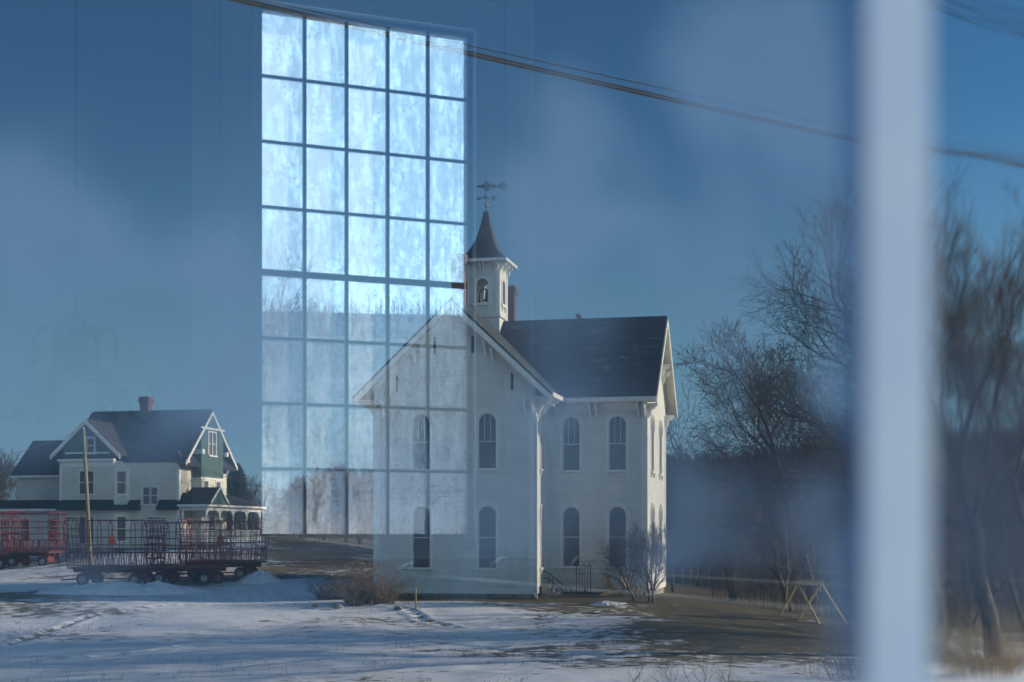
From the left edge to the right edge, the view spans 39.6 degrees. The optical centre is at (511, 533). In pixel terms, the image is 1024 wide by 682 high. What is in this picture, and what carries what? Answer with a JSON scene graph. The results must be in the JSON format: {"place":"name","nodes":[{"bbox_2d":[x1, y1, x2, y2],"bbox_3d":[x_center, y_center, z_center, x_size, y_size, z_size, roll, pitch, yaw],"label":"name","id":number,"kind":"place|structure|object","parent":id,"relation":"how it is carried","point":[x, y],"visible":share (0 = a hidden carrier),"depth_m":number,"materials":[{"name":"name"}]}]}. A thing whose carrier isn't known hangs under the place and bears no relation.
{"place":"outdoors","nodes":[
{"label":"outdoors","id":0,"kind":"place"},
{"bbox_2d":[0,477,861,681],"bbox_3d":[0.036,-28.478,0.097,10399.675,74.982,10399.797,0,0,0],"label":"ground","id":1,"kind":"structure","parent":0,"point":[215,624],"depth_m":59.96,"materials":[{"name":"white snow"}]},
{"bbox_2d":[0,451,16,499],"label":"bare tree","id":2,"kind":"object","parent":1,"relation":"on","point":[4,484],"visible":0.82,"depth_m":145.15,"materials":[{"name":"brown plant"}]},
{"bbox_2d":[0,447,20,499],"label":"bare tree","id":3,"kind":"object","parent":1,"relation":"on","point":[6,498],"visible":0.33,"depth_m":150.94,"materials":[{"name":"brown plant"}]},
{"bbox_2d":[0,511,25,568],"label":"hay wagon","id":4,"kind":"object","parent":1,"relation":"on","point":[3,561],"visible":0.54,"depth_m":100.25,"materials":[{"name":"red metal"}]},
{"bbox_2d":[0,512,68,566],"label":"hay wagon","id":5,"kind":"object","parent":1,"relation":"on","point":[44,559],"visible":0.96,"depth_m":100.33,"materials":[{"name":"red metal"}]},
{"bbox_2d":[82,427,92,565],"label":"utility pole","id":6,"kind":"object","parent":1,"relation":"on","point":[86,478],"visible":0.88,"depth_m":89.33,"materials":[{"name":"brown wood"}]},
{"bbox_2d":[0,429,82,456],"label":"overhead wire","id":7,"kind":"object","parent":6,"relation":"attached to","point":[43,444],"visible":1,"depth_m":86.62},
{"bbox_2d":[85,429,327,501],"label":"overhead wire","id":8,"kind":"object","parent":6,"relation":"attached to","point":[196,467],"visible":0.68,"depth_m":103.18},
{"bbox_2d":[61,518,167,584],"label":"hay wagon","id":9,"kind":"object","parent":1,"relation":"on","point":[139,574],"visible":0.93,"depth_m":83.33,"materials":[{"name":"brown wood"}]},
{"bbox_2d":[34,581,207,595],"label":"snow heap","id":10,"kind":"object","parent":1,"relation":"on","point":[120,588],"visible":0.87,"depth_m":77.52,"materials":[{"name":"white snow"}]},
{"bbox_2d":[0,397,265,553],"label":"farmhouse","id":11,"kind":"object","parent":1,"relation":"on","point":[126,482],"visible":0.67,"depth_m":106.41,"materials":[{"name":"white"}]},
{"bbox_2d":[0,518,9,542],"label":"window","id":12,"kind":"structure","parent":11,"relation":"in","point":[4,536],"depth_m":109.06,"materials":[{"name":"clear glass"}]},
{"bbox_2d":[18,518,28,542],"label":"window","id":13,"kind":"structure","parent":11,"relation":"in","point":[26,530],"depth_m":108.66,"materials":[{"name":"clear glass"}]},
{"bbox_2d":[45,517,57,542],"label":"window","id":14,"kind":"structure","parent":11,"relation":"in","point":[50,519],"depth_m":108.18,"materials":[{"name":"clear glass"}]},
{"bbox_2d":[77,470,84,494],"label":"window","id":15,"kind":"structure","parent":11,"relation":"in","point":[81,483],"depth_m":106.22,"materials":[{"name":"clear glass"}]},
{"bbox_2d":[77,516,85,544],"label":"window","id":16,"kind":"structure","parent":11,"relation":"in","point":[81,523],"depth_m":106.19,"materials":[{"name":"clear glass"}]},
{"bbox_2d":[86,436,94,454],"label":"window","id":17,"kind":"structure","parent":11,"relation":"in","point":[90,440],"depth_m":106.24,"materials":[{"name":"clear glass"}]},
{"bbox_2d":[86,516,94,543],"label":"window","id":18,"kind":"structure","parent":11,"relation":"in","point":[91,517],"depth_m":106.04,"materials":[{"name":"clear glass"}]},
{"bbox_2d":[88,470,94,494],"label":"window","id":19,"kind":"structure","parent":11,"relation":"in","point":[90,472],"depth_m":106.06,"materials":[{"name":"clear glass"}]},
{"bbox_2d":[116,469,127,494],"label":"window","id":20,"kind":"structure","parent":11,"relation":"in","point":[121,475],"depth_m":106.06,"materials":[{"name":"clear glass"}]},
{"bbox_2d":[116,515,127,541],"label":"window","id":21,"kind":"structure","parent":11,"relation":"in","point":[120,517],"depth_m":106.06,"materials":[{"name":"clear glass"}]},
{"bbox_2d":[140,486,149,504],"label":"window","id":22,"kind":"structure","parent":11,"relation":"in","point":[146,489],"depth_m":106.17,"materials":[{"name":"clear glass"}]},
{"bbox_2d":[149,486,158,504],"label":"window","id":23,"kind":"structure","parent":11,"relation":"in","point":[154,489],"depth_m":106.01,"materials":[{"name":"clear glass"}]},
{"bbox_2d":[203,479,208,486],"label":"window","id":24,"kind":"structure","parent":11,"relation":"in","point":[204,480],"depth_m":108.55,"materials":[{"name":"white glass"}]},
{"bbox_2d":[208,431,213,456],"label":"window","id":25,"kind":"structure","parent":11,"relation":"in","point":[209,432],"depth_m":109.19,"materials":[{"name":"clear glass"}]},
{"bbox_2d":[208,515,215,539],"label":"window","id":26,"kind":"structure","parent":11,"relation":"in","point":[210,517],"depth_m":109.59,"materials":[{"name":"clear glass"}]},
{"bbox_2d":[212,431,217,456],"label":"window","id":27,"kind":"structure","parent":11,"relation":"in","point":[214,432],"depth_m":110.07,"materials":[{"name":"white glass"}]},
{"bbox_2d":[215,480,220,486],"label":"window","id":28,"kind":"structure","parent":11,"relation":"in","point":[216,481],"depth_m":110.58,"materials":[{"name":"white glass"}]},
{"bbox_2d":[142,520,234,584],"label":"hay wagon","id":29,"kind":"object","parent":1,"relation":"on","point":[171,574],"visible":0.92,"depth_m":83.77,"materials":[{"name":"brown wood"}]},
{"bbox_2d":[176,519,269,578],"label":"hay wagon","id":30,"kind":"object","parent":1,"relation":"on","point":[246,566],"visible":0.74,"depth_m":86.24,"materials":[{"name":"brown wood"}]},
{"bbox_2d":[227,463,257,528],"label":"evergreen tree","id":31,"kind":"object","parent":1,"relation":"on","point":[239,489],"visible":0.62,"depth_m":121.67,"materials":[{"name":"green plant"}]},
{"bbox_2d":[235,570,280,583],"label":"snow heap","id":32,"kind":"object","parent":1,"relation":"on","point":[260,577],"visible":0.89,"depth_m":84.93,"materials":[{"name":"white snow"}]},
{"bbox_2d":[240,474,286,533],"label":"bare tree","id":33,"kind":"object","parent":1,"relation":"on","point":[254,492],"visible":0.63,"depth_m":190.02,"materials":[{"name":"brown plant"}]},
{"bbox_2d":[271,474,322,537],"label":"bare tree","id":34,"kind":"object","parent":1,"relation":"on","point":[292,503],"visible":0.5,"depth_m":149.65,"materials":[{"name":"brown plant"}]},
{"bbox_2d":[227,504,372,536],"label":"woods","id":35,"kind":"object","parent":1,"relation":"on","point":[274,525],"visible":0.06,"depth_m":361.99,"materials":[{"name":"brown plant"}]},
{"bbox_2d":[287,466,361,539],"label":"bare tree","id":36,"kind":"object","parent":1,"relation":"on","point":[304,491],"visible":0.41,"depth_m":139.79,"materials":[{"name":"brown plant"}]},
{"bbox_2d":[279,502,372,548],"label":"thicket","id":37,"kind":"object","parent":1,"relation":"on","point":[301,531],"visible":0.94,"depth_m":118.84,"materials":[{"name":"brown plant"}]},
{"bbox_2d":[301,567,351,599],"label":"shrub","id":38,"kind":"object","parent":1,"relation":"on","point":[323,596],"visible":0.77,"depth_m":73.77,"materials":[{"name":"brown plant"}]},
{"bbox_2d":[331,604,343,608],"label":"stone","id":39,"kind":"object","parent":1,"relation":"on","point":[336,606],"visible":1,"depth_m":68.86,"materials":[{"name":"grey stone"}]},
{"bbox_2d":[305,460,372,541],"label":"bare tree","id":40,"kind":"object","parent":1,"relation":"on","point":[336,475],"visible":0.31,"depth_m":134.81,"materials":[{"name":"brown plant"}]},
{"bbox_2d":[309,467,372,543],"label":"bare tree","id":41,"kind":"object","parent":1,"relation":"on","point":[358,500],"visible":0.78,"depth_m":127.44,"materials":[{"name":"brown plant"}]},
{"bbox_2d":[318,553,422,605],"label":"shrub","id":42,"kind":"object","parent":1,"relation":"on","point":[381,596],"visible":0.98,"depth_m":70.84,"materials":[{"name":"brown plant"}]},
{"bbox_2d":[393,606,402,609],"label":"stone","id":43,"kind":"object","parent":1,"relation":"on","point":[398,608],"visible":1,"depth_m":68.40,"materials":[{"name":"grey stone"}]},
{"bbox_2d":[415,585,416,609],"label":"stake","id":44,"kind":"object","parent":1,"relation":"on","point":[415,599],"visible":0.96,"depth_m":68.47,"materials":[{"name":"wood"}]},
{"bbox_2d":[1,584,861,681],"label":"grass tufts","id":45,"kind":"object","parent":1,"relation":"on","point":[401,643],"visible":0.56,"depth_m":58.63,"materials":[{"name":"brown plant"}]},
{"bbox_2d":[351,178,677,598],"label":"schoolhouse","id":46,"kind":"structure","parent":1,"relation":"on","point":[513,457],"depth_m":76.75,"materials":[{"name":"white wood"}]},
{"bbox_2d":[407,501,434,573],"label":"window","id":47,"kind":"structure","parent":46,"relation":"in","point":[423,513],"depth_m":76.43,"materials":[{"name":"white glass"}]},
{"bbox_2d":[407,409,434,474],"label":"window","id":48,"kind":"structure","parent":46,"relation":"in","point":[423,423],"depth_m":76.43,"materials":[{"name":"grey glass"}]},
{"bbox_2d":[473,501,500,573],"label":"window","id":49,"kind":"structure","parent":46,"relation":"in","point":[487,519],"depth_m":75.65,"materials":[{"name":"white glass"}]},
{"bbox_2d":[473,408,500,474],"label":"window","id":50,"kind":"structure","parent":46,"relation":"in","point":[487,426],"depth_m":75.65,"materials":[{"name":"clear glass"}]},
{"bbox_2d":[540,502,546,573],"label":"window","id":51,"kind":"structure","parent":46,"relation":"in","point":[544,568],"depth_m":77.22,"materials":[{"name":"white glass"}]},
{"bbox_2d":[540,411,546,475],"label":"window","id":52,"kind":"structure","parent":46,"relation":"in","point":[544,470],"depth_m":77.24,"materials":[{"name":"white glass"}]},
{"bbox_2d":[557,502,583,571],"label":"window","id":53,"kind":"structure","parent":46,"relation":"in","point":[573,516],"depth_m":78.40,"materials":[{"name":"grey glass"}]},
{"bbox_2d":[557,412,583,476],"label":"window","id":54,"kind":"structure","parent":46,"relation":"in","point":[573,426],"depth_m":78.38,"materials":[{"name":"grey glass"}]},
{"bbox_2d":[604,502,630,572],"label":"window","id":55,"kind":"structure","parent":46,"relation":"in","point":[617,520],"depth_m":77.84,"materials":[{"name":"grey glass"}]},
{"bbox_2d":[604,411,630,475],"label":"window","id":56,"kind":"structure","parent":46,"relation":"in","point":[617,428],"depth_m":77.82,"materials":[{"name":"grey glass"}]},
{"bbox_2d":[651,503,655,571],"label":"window","id":57,"kind":"structure","parent":46,"relation":"in","point":[652,505],"depth_m":79.55,"materials":[{"name":"white glass"}]},
{"bbox_2d":[651,414,655,477],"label":"window","id":58,"kind":"structure","parent":46,"relation":"in","point":[653,472],"depth_m":79.77,"materials":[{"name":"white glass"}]},
{"bbox_2d":[659,504,663,569],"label":"window","id":59,"kind":"structure","parent":46,"relation":"in","point":[660,507],"depth_m":83.55,"materials":[{"name":"white glass"}]},
{"bbox_2d":[659,420,663,479],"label":"window","id":60,"kind":"structure","parent":46,"relation":"in","point":[661,475],"depth_m":83.32,"materials":[{"name":"white glass"}]},
{"bbox_2d":[544,571,571,593],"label":"stair railing","id":61,"kind":"object","parent":1,"relation":"on","point":[558,581],"visible":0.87,"depth_m":77.14,"materials":[{"name":"metal"}]},
{"bbox_2d":[576,561,594,593],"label":"iron gate","id":62,"kind":"structure","parent":1,"relation":"on","point":[587,573],"depth_m":76.70,"materials":[{"name":"black metal"}]},
{"bbox_2d":[584,587,615,592],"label":"bench","id":63,"kind":"object","parent":1,"relation":"on","point":[597,588],"visible":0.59,"depth_m":76.71,"materials":[{"name":"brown wood"}]},
{"bbox_2d":[590,600,626,604],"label":"snow heap","id":64,"kind":"object","parent":1,"relation":"on","point":[605,602],"visible":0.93,"depth_m":71.54,"materials":[{"name":"white snow"}]},
{"bbox_2d":[600,576,623,595],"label":"garden chair","id":65,"kind":"object","parent":1,"relation":"on","point":[612,591],"visible":0.88,"depth_m":75.83,"materials":[{"name":"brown wood"}]},
{"bbox_2d":[596,532,642,600],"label":"tree","id":66,"kind":"object","parent":1,"relation":"on","point":[619,565],"visible":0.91,"depth_m":73.11,"materials":[{"name":"brown plant"}]},
{"bbox_2d":[618,577,642,596],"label":"garden chair","id":67,"kind":"object","parent":1,"relation":"on","point":[637,591],"visible":0.59,"depth_m":75.52,"materials":[{"name":"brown wood"}]},
{"bbox_2d":[626,660,653,681],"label":"sapling","id":68,"kind":"object","parent":1,"relation":"on","point":[638,674],"visible":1,"depth_m":40.11,"materials":[{"name":"brown plant"}]},
{"bbox_2d":[619,520,683,601],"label":"tree","id":69,"kind":"object","parent":1,"relation":"on","point":[648,549],"visible":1,"depth_m":72.23,"materials":[{"name":"brown plant"}]},
{"bbox_2d":[649,647,690,681],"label":"sapling","id":70,"kind":"object","parent":1,"relation":"on","point":[666,670],"visible":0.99,"depth_m":38.81,"materials":[{"name":"brown plant"}]},
{"bbox_2d":[666,450,704,591],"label":"bare tree","id":71,"kind":"object","parent":1,"relation":"on","point":[669,520],"visible":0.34,"depth_m":107.74,"materials":[{"name":"brown plant"}]},
{"bbox_2d":[679,633,727,681],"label":"sapling","id":72,"kind":"object","parent":1,"relation":"on","point":[703,655],"visible":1,"depth_m":38.00,"materials":[{"name":"brown plant"}]},
{"bbox_2d":[677,498,737,585],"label":"bare tree","id":73,"kind":"object","parent":1,"relation":"on","point":[700,574],"visible":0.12,"depth_m":149.86,"materials":[{"name":"brown plant"}]},
{"bbox_2d":[710,655,735,681],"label":"sapling","id":74,"kind":"object","parent":1,"relation":"on","point":[721,676],"visible":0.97,"depth_m":40.05,"materials":[{"name":"brown plant"}]},
{"bbox_2d":[666,480,797,600],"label":"bare tree","id":75,"kind":"object","parent":1,"relation":"on","point":[718,533],"visible":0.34,"depth_m":127.89,"materials":[{"name":"brown plant"}]},
{"bbox_2d":[666,315,861,615],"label":"bare tree","id":76,"kind":"object","parent":1,"relation":"on","point":[770,445],"visible":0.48,"depth_m":112.67,"materials":[{"name":"brown plant"}]},
{"bbox_2d":[666,477,861,594],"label":"woods","id":77,"kind":"object","parent":1,"relation":"on","point":[678,571],"visible":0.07,"depth_m":159.53,"materials":[{"name":"brown plant"}]},
{"bbox_2d":[666,437,861,545],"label":"woods","id":78,"kind":"object","parent":1,"relation":"on","point":[720,469],"visible":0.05,"depth_m":459.23,"materials":[{"name":"brown plant"}]},
{"bbox_2d":[699,174,861,554],"bbox_3d":[17.331,-5.274,62.237,17.141,21.412,15.875,0,0,28],"label":"bare tree","id":79,"kind":"object","parent":1,"relation":"on","point":[821,424],"visible":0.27,"depth_m":61.71,"materials":[{"name":"brown plant"}]},
{"bbox_2d":[702,534,861,616],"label":"brush","id":80,"kind":"object","parent":1,"relation":"on","point":[737,586],"visible":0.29,"depth_m":105.60,"materials":[{"name":"brown plant"}]},
{"bbox_2d":[716,450,849,610],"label":"bare tree","id":81,"kind":"object","parent":1,"relation":"on","point":[771,523],"visible":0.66,"depth_m":106.84,"materials":[{"name":"brown plant"}]},
{"bbox_2d":[737,490,831,609],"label":"bare tree","id":82,"kind":"object","parent":1,"relation":"on","point":[787,558],"visible":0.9,"depth_m":95.95,"materials":[{"name":"plant"}]},
{"bbox_2d":[779,580,831,623],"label":"swing frame","id":83,"kind":"object","parent":1,"relation":"on","point":[807,606],"visible":0.91,"depth_m":68.97,"materials":[{"name":"brown wood"}]},
{"bbox_2d":[774,495,846,614],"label":"bare tree","id":84,"kind":"object","parent":1,"relation":"on","point":[812,544],"visible":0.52,"depth_m":103.49,"materials":[{"name":"plant"}]},
{"bbox_2d":[789,465,861,586],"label":"bare tree","id":85,"kind":"object","parent":1,"relation":"on","point":[829,543],"visible":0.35,"depth_m":105.52,"materials":[{"name":"brown plant"}]},
{"bbox_2d":[789,618,861,680],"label":"shrub","id":86,"kind":"object","parent":1,"relation":"on","point":[843,666],"visible":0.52,"depth_m":46.19,"materials":[{"name":"brown plant"}]},
{"bbox_2d":[811,444,861,521],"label":"bare tree","id":87,"kind":"object","parent":1,"relation":"on","point":[850,482],"visible":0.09,"depth_m":94.74,"materials":[{"name":"brown plant"}]},
{"bbox_2d":[0,0,861,525],"label":"sky","id":88,"kind":"structure","parent":0,"point":[348,164],"materials":[{"name":"blue"}]},
{"bbox_2d":[228,0,681,103],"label":"overhead wire","id":89,"kind":"object","parent":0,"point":[376,32],"visible":0.48,"depth_m":33.42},
{"bbox_2d":[262,0,675,91],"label":"overhead wire","id":90,"kind":"object","parent":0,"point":[462,44],"visible":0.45,"depth_m":33.58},
{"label":"wall front","id":91,"kind":"structure","parent":0,"visible":0},
{"bbox_2d":[0,0,1023,681],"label":"window","id":92,"kind":"structure","parent":91,"relation":"attached to","point":[900,124],"depth_m":0.50,"materials":[{"name":"clear glass"}]}
]}

